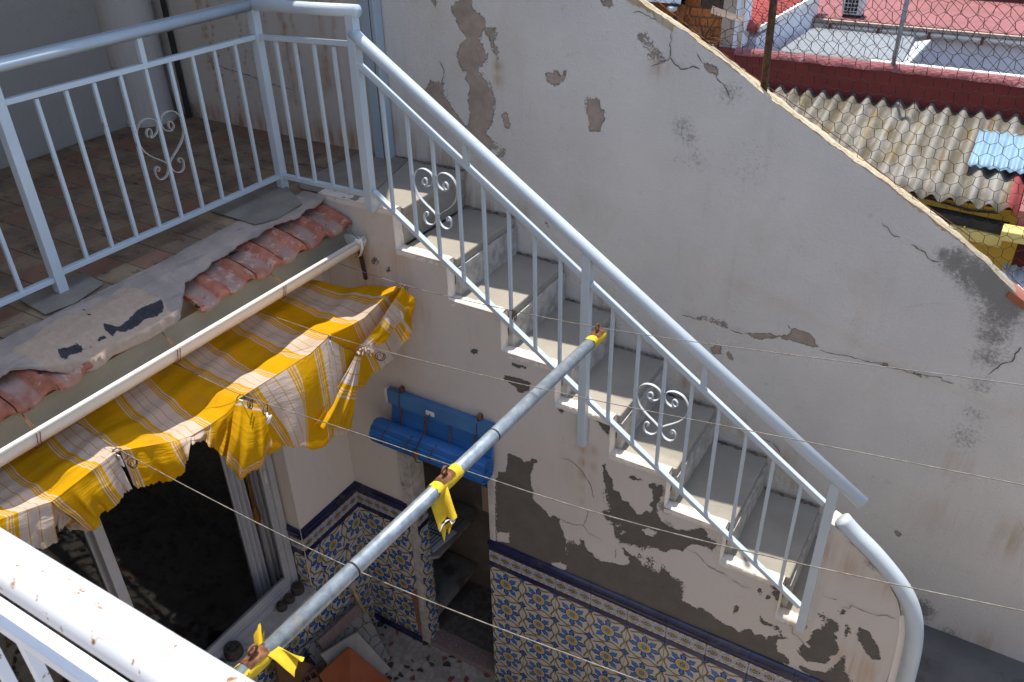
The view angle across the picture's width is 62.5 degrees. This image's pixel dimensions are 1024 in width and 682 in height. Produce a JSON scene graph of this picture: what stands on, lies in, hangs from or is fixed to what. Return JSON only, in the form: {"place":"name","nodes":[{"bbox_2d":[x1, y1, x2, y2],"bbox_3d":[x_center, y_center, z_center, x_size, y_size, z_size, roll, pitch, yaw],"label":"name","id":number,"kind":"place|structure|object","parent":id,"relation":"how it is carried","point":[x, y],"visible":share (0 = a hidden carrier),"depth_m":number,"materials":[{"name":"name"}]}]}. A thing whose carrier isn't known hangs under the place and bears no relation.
{"place":"outdoors","nodes":[
{"label":"outdoors","id":0,"kind":"place"},
{"bbox_2d":[0,114,358,339],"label":"terrace floor","id":1,"kind":"structure","parent":0,"point":[106,271],"depth_m":3.91,"materials":[{"name":"tile"}]},
{"bbox_2d":[19,273,102,314],"bbox_3d":[-1.634,-0.175,3.095,0.188,0.004,0.252,22,39,32],"label":"floor mat","id":2,"kind":"object","parent":1,"relation":"on","point":[50,300],"visible":0.94,"depth_m":3.08,"materials":[{"name":"grey fabric"}]},
{"bbox_2d":[0,0,127,168],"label":"house wall","id":3,"kind":"structure","parent":1,"relation":"on","point":[28,24],"depth_m":4.36,"materials":[{"name":"paint"}]},
{"bbox_2d":[93,0,177,127],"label":"flue column","id":4,"kind":"structure","parent":1,"relation":"on","point":[114,14],"depth_m":4.61,"materials":[{"name":"paint"}]},
{"bbox_2d":[0,191,351,424],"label":"tiled eave","id":5,"kind":"object","parent":1,"relation":"attached to","point":[67,347],"visible":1,"depth_m":3.10,"materials":[{"name":"tile"}]},
{"bbox_2d":[0,226,366,466],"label":"rain gutter","id":6,"kind":"object","parent":5,"relation":"attached to","point":[53,413],"visible":0.91,"depth_m":3.08,"materials":[{"name":"beige plastic"}]},
{"bbox_2d":[0,280,415,548],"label":"torn awning","id":7,"kind":"object","parent":5,"relation":"hanging from","point":[176,404],"visible":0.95,"depth_m":3.17,"materials":[{"name":"fabric"}]},
{"bbox_2d":[76,422,643,681],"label":"clothesline","id":8,"kind":"object","parent":5,"relation":"attached to","point":[369,575],"visible":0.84,"depth_m":2.33,"materials":[{"name":"fabric"}]},
{"bbox_2d":[116,451,128,460],"bbox_3d":[-1.306,0.384,2.829,0.039,0.039,0.004,-19,36,-26],"label":"curtain ring","id":9,"kind":"object","parent":8,"relation":"hanging from","point":[122,459],"visible":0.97,"depth_m":2.83,"materials":[{"name":"metal"}]},
{"bbox_2d":[127,457,137,468],"bbox_3d":[-1.259,0.406,2.810,0.016,0.041,0.038,14,35,22],"label":"curtain ring","id":10,"kind":"object","parent":8,"relation":"hanging from","point":[136,463],"visible":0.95,"depth_m":2.80,"materials":[{"name":"metal"}]},
{"bbox_2d":[174,363,1023,611],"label":"clothesline","id":11,"kind":"object","parent":5,"relation":"attached to","point":[633,522],"visible":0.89,"depth_m":2.29,"materials":[{"name":"fabric"}]},
{"bbox_2d":[247,398,252,409],"bbox_3d":[-0.946,0.226,3.053,0.011,0.041,0.043,0,32,3],"label":"curtain ring","id":12,"kind":"object","parent":11,"relation":"hanging from","point":[249,406],"visible":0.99,"depth_m":3.04,"materials":[{"name":"metal"}]},
{"bbox_2d":[259,311,1023,485],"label":"clothesline","id":13,"kind":"object","parent":5,"relation":"attached to","point":[667,414],"visible":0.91,"depth_m":2.60,"materials":[{"name":"fabric"}]},
{"bbox_2d":[375,351,385,360],"bbox_3d":[-0.500,0.058,3.209,0.042,0.041,0.013,-18,36,-25],"label":"curtain ring","id":14,"kind":"object","parent":13,"relation":"hanging from","point":[378,354],"visible":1,"depth_m":3.20,"materials":[{"name":"metal"}]},
{"bbox_2d":[338,263,1023,385],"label":"clothesline","id":15,"kind":"object","parent":5,"relation":"attached to","point":[701,342],"visible":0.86,"depth_m":2.97,"materials":[{"name":"fabric"}]},
{"bbox_2d":[512,309,516,320],"bbox_3d":[0.009,-0.103,3.395,0.019,0.043,0.046,2,32,5],"label":"curtain ring","id":16,"kind":"object","parent":15,"relation":"hanging from","point":[515,316],"visible":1,"depth_m":3.38,"materials":[{"name":"metal"}]},
{"bbox_2d":[160,0,191,117],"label":"drain pipe","id":17,"kind":"object","parent":1,"relation":"on","point":[165,12],"visible":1,"depth_m":4.75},
{"bbox_2d":[0,0,363,306],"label":"terrace railing","id":18,"kind":"object","parent":1,"relation":"on","point":[55,269],"visible":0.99,"depth_m":3.28,"materials":[{"name":"metal"}]},
{"bbox_2d":[211,184,301,224],"bbox_3d":[-1.095,-0.624,3.787,0.335,0.004,0.412,17,36,26],"label":"floor mat","id":19,"kind":"object","parent":1,"relation":"on","point":[268,203],"visible":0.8,"depth_m":3.75,"materials":[{"name":"grey fabric"}]},
{"bbox_2d":[151,0,374,151],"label":"terrace end wall","id":20,"kind":"structure","parent":1,"relation":"on","point":[237,26],"depth_m":4.45,"materials":[{"name":"paint"}]},
{"bbox_2d":[358,0,394,158],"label":"steel upright","id":21,"kind":"object","parent":1,"relation":"on","point":[371,23],"visible":0.78,"depth_m":4.03,"materials":[{"name":"grey metal"}]},
{"bbox_2d":[235,323,604,676],"bbox_3d":[-0.151,0.365,2.593,0.046,0.082,1.796,18,37,28],"label":"awning pole","id":22,"kind":"object","parent":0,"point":[299,620],"visible":1,"depth_m":2.36,"materials":[{"name":"metal"}]},
{"bbox_2d":[233,624,304,679],"bbox_3d":[-0.584,0.762,1.992,0.128,0.098,0.141,17,36,26],"label":"cloth scrap","id":23,"kind":"object","parent":22,"relation":"attached to","point":[285,659],"visible":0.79,"depth_m":2.02,"materials":[{"name":"yellow fabric"}]},
{"bbox_2d":[426,463,463,542],"bbox_3d":[-0.202,0.485,2.554,0.100,0.175,0.170,3,32,7],"label":"cloth scrap","id":24,"kind":"object","parent":22,"relation":"hanging from","point":[442,506],"visible":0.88,"depth_m":2.51,"materials":[{"name":"yellow fabric"}]},
{"bbox_2d":[585,332,606,348],"bbox_3d":[0.316,-0.009,3.202,0.054,0.051,0.099,17,36,26],"label":"cloth scrap","id":25,"kind":"object","parent":22,"relation":"attached to","point":[600,339],"visible":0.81,"depth_m":3.18,"materials":[{"name":"yellow fabric"}]},
{"bbox_2d":[372,619,498,681],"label":"courtyard floor","id":26,"kind":"structure","parent":0,"point":[411,660],"depth_m":5.15,"materials":[{"name":"stone"}]},
{"bbox_2d":[0,413,262,681],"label":"room interior","id":27,"kind":"object","parent":26,"relation":"on","point":[177,548],"visible":0.06,"depth_m":5.87,"materials":[{"name":"black"}]},
{"bbox_2d":[212,415,270,600],"bbox_3d":[-1.427,0.809,4.394,0.044,1.720,0.095,17,36,26],"label":"net curtain","id":28,"kind":"object","parent":27,"relation":"hanging from","point":[249,538],"visible":0.56,"depth_m":4.52,"materials":[{"name":"white fabric"}]},
{"bbox_2d":[245,474,260,524],"bbox_3d":[-1.371,0.626,4.316,0.042,0.850,0.042,17,36,26],"label":"curtain wand","id":29,"kind":"object","parent":28,"relation":"hanging from","point":[256,515],"visible":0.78,"depth_m":4.46,"materials":[{"name":"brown wood"}]},
{"bbox_2d":[239,398,282,587],"bbox_3d":[-1.368,0.755,4.477,0.044,1.720,0.095,17,36,26],"label":"net curtain","id":30,"kind":"object","parent":27,"relation":"hanging from","point":[270,555],"visible":0.43,"depth_m":4.66,"materials":[{"name":"white fabric"}]},
{"bbox_2d":[4,273,374,681],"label":"courtyard facade","id":31,"kind":"structure","parent":26,"relation":"on","point":[318,496],"depth_m":4.67,"materials":[{"name":"paint"}]},
{"bbox_2d":[81,388,316,667],"bbox_3d":[-1.744,1.219,3.591,0.190,1.605,2.150,17,36,26],"label":"sliding window","id":32,"kind":"structure","parent":31,"relation":"attached to","point":[266,615],"depth_m":4.44,"materials":[{"name":"metal"}]},
{"bbox_2d":[223,640,243,661],"bbox_3d":[-1.440,1.596,4.361,0.098,0.064,0.097,17,36,26],"label":"clay weight","id":33,"kind":"object","parent":32,"relation":"on","point":[233,650],"visible":1,"depth_m":4.34,"materials":[{"name":"black ceramic"}]},
{"bbox_2d":[276,600,287,611],"bbox_3d":[-1.258,1.447,4.613,0.058,0.040,0.057,17,36,26],"label":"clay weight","id":34,"kind":"object","parent":32,"relation":"on","point":[281,606],"visible":1,"depth_m":4.60,"materials":[{"name":"brown ceramic"}]},
{"bbox_2d":[284,593,294,603],"bbox_3d":[-1.228,1.418,4.659,0.058,0.038,0.057,17,36,26],"label":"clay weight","id":35,"kind":"object","parent":32,"relation":"on","point":[289,598],"visible":1,"depth_m":4.64,"materials":[{"name":"brown ceramic"}]},
{"bbox_2d":[291,581,303,595],"bbox_3d":[-1.197,1.377,4.710,0.074,0.053,0.073,17,36,26],"label":"clay weight","id":36,"kind":"object","parent":32,"relation":"on","point":[297,588],"visible":1,"depth_m":4.69,"materials":[{"name":"brown ceramic"}]},
{"bbox_2d":[273,659,321,681],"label":"brown board","id":37,"kind":"object","parent":26,"relation":"on","point":[303,668],"visible":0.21,"depth_m":4.63,"materials":[{"name":"brown wood"}]},
{"bbox_2d":[303,669,319,681],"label":"hollow brick","id":38,"kind":"object","parent":26,"relation":"on","point":[312,676],"visible":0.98,"depth_m":4.68,"materials":[{"name":"brick"}]},
{"bbox_2d":[309,611,389,669],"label":"marble slab","id":39,"kind":"structure","parent":26,"relation":"on","point":[361,624],"depth_m":5.12,"materials":[{"name":"grey stone"}]},
{"bbox_2d":[303,603,354,653],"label":"stone curb","id":40,"kind":"structure","parent":39,"relation":"on","point":[312,646],"depth_m":4.86,"materials":[{"name":"stone"}]},
{"bbox_2d":[317,604,361,649],"bbox_3d":[-1.009,1.676,4.971,0.034,0.155,0.379,14,35,23],"label":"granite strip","id":41,"kind":"object","parent":39,"relation":"on","point":[327,638],"visible":1,"depth_m":4.95,"materials":[{"name":"grey stone"}]},
{"bbox_2d":[347,582,366,613],"bbox_3d":[-0.936,1.546,5.082,0.078,0.285,0.068,17,36,26],"label":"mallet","id":42,"kind":"object","parent":39,"relation":"on","point":[352,586],"visible":0.83,"depth_m":5.06,"materials":[{"name":"brown wood"}]},
{"bbox_2d":[319,647,390,681],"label":"clay tile","id":43,"kind":"object","parent":26,"relation":"on","point":[348,664],"visible":1,"depth_m":4.85,"materials":[{"name":"ceramic"}]},
{"bbox_2d":[320,632,389,674],"bbox_3d":[-0.911,1.869,4.931,0.188,0.422,0.352,17,36,26],"label":"stone tile","id":44,"kind":"object","parent":26,"relation":"on","point":[356,642],"visible":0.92,"depth_m":5.00,"materials":[{"name":"grey stone"}]},
{"bbox_2d":[317,188,904,681],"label":"stair side wall","id":45,"kind":"structure","parent":26,"relation":"on","point":[637,602],"depth_m":3.94,"materials":[{"name":"paint"}]},
{"bbox_2d":[358,251,367,279],"bbox_3d":[-0.692,-0.350,3.916,0.029,0.142,0.016,17,36,26],"label":"gutter stay","id":46,"kind":"object","parent":45,"relation":"attached to","point":[363,268],"visible":0.93,"depth_m":3.91,"materials":[{"name":"metal"}]},
{"bbox_2d":[368,386,494,484],"bbox_3d":[-0.407,0.460,4.145,0.685,0.349,0.163,17,36,26],"label":"roller blind","id":47,"kind":"object","parent":45,"relation":"attached to","point":[433,430],"visible":0.93,"depth_m":4.15,"materials":[{"name":"blue paint"}]},
{"bbox_2d":[423,461,493,653],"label":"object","id":48,"kind":"structure","parent":45,"relation":"in","point":[461,563],"depth_m":5.38,"materials":[{"name":"paint"}]},
{"bbox_2d":[429,521,456,552],"bbox_3d":[-0.456,1.165,5.060,0.168,0.007,0.215,24,40,34],"label":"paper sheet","id":49,"kind":"object","parent":48,"relation":"on","point":[440,543],"visible":0.43,"depth_m":5.04,"materials":[{"name":"white paper"}]},
{"bbox_2d":[428,508,463,549],"bbox_3d":[-0.492,1.131,5.015,0.295,0.081,0.324,17,36,26],"label":"wire rack","id":50,"kind":"object","parent":48,"relation":"on","point":[438,531],"visible":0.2,"depth_m":5.00,"materials":[{"name":"grey metal"}]},
{"bbox_2d":[299,155,819,613],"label":"staircase","id":51,"kind":"structure","parent":45,"relation":"attached to","point":[778,518],"depth_m":3.86,"materials":[{"name":"concrete"}]},
{"bbox_2d":[299,152,407,200],"bbox_3d":[-0.725,-0.800,4.056,0.400,0.004,0.540,17,36,26],"label":"landing","id":52,"kind":"object","parent":51,"relation":"on","point":[341,173],"visible":0.45,"depth_m":4.06,"materials":[{"name":"grey concrete"}]},
{"bbox_2d":[344,15,867,632],"bbox_3d":[0.335,-0.018,3.395,2.242,2.303,0.049,17,36,26],"label":"stair railing","id":53,"kind":"object","parent":45,"relation":"attached to","point":[360,71],"visible":0.99,"depth_m":3.33,"materials":[{"name":"metal"}]},
{"bbox_2d":[835,513,923,681],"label":"end wall handrail","id":54,"kind":"object","parent":45,"relation":"attached to","point":[866,545],"visible":0.99,"depth_m":3.23,"materials":[{"name":"metal"}]},
{"bbox_2d":[799,625,1023,681],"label":"stair foot paving","id":55,"kind":"structure","parent":0,"point":[946,657],"depth_m":3.76,"materials":[{"name":"grey concrete"}]},
{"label":"ground","id":56,"kind":"structure","parent":0,"visible":0},
{"bbox_2d":[646,0,752,47],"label":"brick house","id":57,"kind":"structure","parent":56,"relation":"on","point":[725,24],"depth_m":8.67,"materials":[{"name":"brown brick"}]},
{"bbox_2d":[667,3,678,11],"bbox_3d":[1.651,-3.428,8.693,0.110,0.080,0.110,17,36,26],"label":"white lamp","id":58,"kind":"object","parent":57,"relation":"attached to","point":[672,7],"visible":0.85,"depth_m":8.66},
{"bbox_2d":[380,0,1023,662],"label":"boundary wall","id":59,"kind":"structure","parent":56,"relation":"on","point":[696,186],"depth_m":3.55,"materials":[{"name":"paint"}]},
{"bbox_2d":[683,6,743,45],"bbox_3d":[0.769,-1.213,3.254,0.245,0.143,0.061,17,36,26],"label":"dry plant","id":60,"kind":"object","parent":59,"relation":"on","point":[719,12],"visible":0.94,"depth_m":3.24,"materials":[{"name":"brown plant"}]},
{"bbox_2d":[652,0,1023,288],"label":"chicken wire fence","id":61,"kind":"object","parent":59,"relation":"on","point":[769,44],"visible":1,"depth_m":3.05,"materials":[{"name":"metal"}]},
{"bbox_2d":[743,0,819,53],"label":"white annex","id":62,"kind":"object","parent":56,"relation":"on","point":[800,30],"visible":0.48,"depth_m":9.59,"materials":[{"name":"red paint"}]},
{"bbox_2d":[713,44,1023,266],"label":"red parapet","id":63,"kind":"structure","parent":56,"relation":"on","point":[961,96],"depth_m":7.91,"materials":[{"name":"paint"}]},
{"bbox_2d":[779,27,913,61],"bbox_3d":[3.714,-3.248,9.234,1.161,0.255,2.460,14,35,22],"label":"grey lean to roof","id":64,"kind":"object","parent":63,"relation":"attached to","point":[815,47],"visible":0.69,"depth_m":9.09,"materials":[{"name":"grey metal"}]},
{"bbox_2d":[903,40,930,62],"bbox_3d":[4.259,-3.028,8.867,0.164,0.282,2.143,14,35,23],"label":"metal flashing","id":65,"kind":"object","parent":64,"relation":"attached to","point":[916,53],"visible":0.71,"depth_m":8.92,"materials":[{"name":"metal"}]},
{"bbox_2d":[742,0,1023,75],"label":"back fence","id":66,"kind":"object","parent":63,"relation":"on","point":[900,30],"visible":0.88,"depth_m":7.73,"materials":[{"name":"metal"}]},
{"bbox_2d":[811,0,1023,74],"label":"long white house","id":67,"kind":"structure","parent":56,"relation":"on","point":[990,23],"depth_m":10.34,"materials":[{"name":"paint"}]},
{"bbox_2d":[841,0,866,17],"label":"air conditioner","id":68,"kind":"object","parent":67,"relation":"on","point":[853,10],"visible":0.94,"depth_m":10.61,"materials":[{"name":"white metal"}]},
{"bbox_2d":[910,191,1023,269],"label":"ochre house","id":69,"kind":"structure","parent":56,"relation":"on","point":[986,227],"depth_m":6.74,"materials":[{"name":"paint"}]},
{"bbox_2d":[768,83,1023,215],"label":"corrugated roof","id":70,"kind":"structure","parent":69,"relation":"on","point":[1010,188],"depth_m":7.41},
{"bbox_2d":[968,130,1023,174],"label":"blue roof sheet","id":71,"kind":"object","parent":70,"relation":"on","point":[1010,151],"visible":0.91,"depth_m":7.03,"materials":[{"name":"blue plastic"}]},
{"bbox_2d":[1015,192,1023,226],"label":"red roof edge","id":72,"kind":"object","parent":70,"relation":"attached to","point":[1020,215],"visible":1,"depth_m":6.53,"materials":[{"name":"red paint"}]},
{"bbox_2d":[1001,263,1023,289],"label":"zinc roof sheet","id":73,"kind":"object","parent":69,"relation":"attached to","point":[1018,275],"visible":0.13,"depth_m":6.56,"materials":[{"name":"grey metal"}]},
{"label":"near terrace floor","id":74,"kind":"structure","parent":0,"visible":0},
{"bbox_2d":[0,528,254,681],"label":"railing","id":75,"kind":"object","parent":74,"relation":"on","point":[128,641],"visible":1,"depth_m":0.81,"materials":[{"name":"metal"}]}
]}

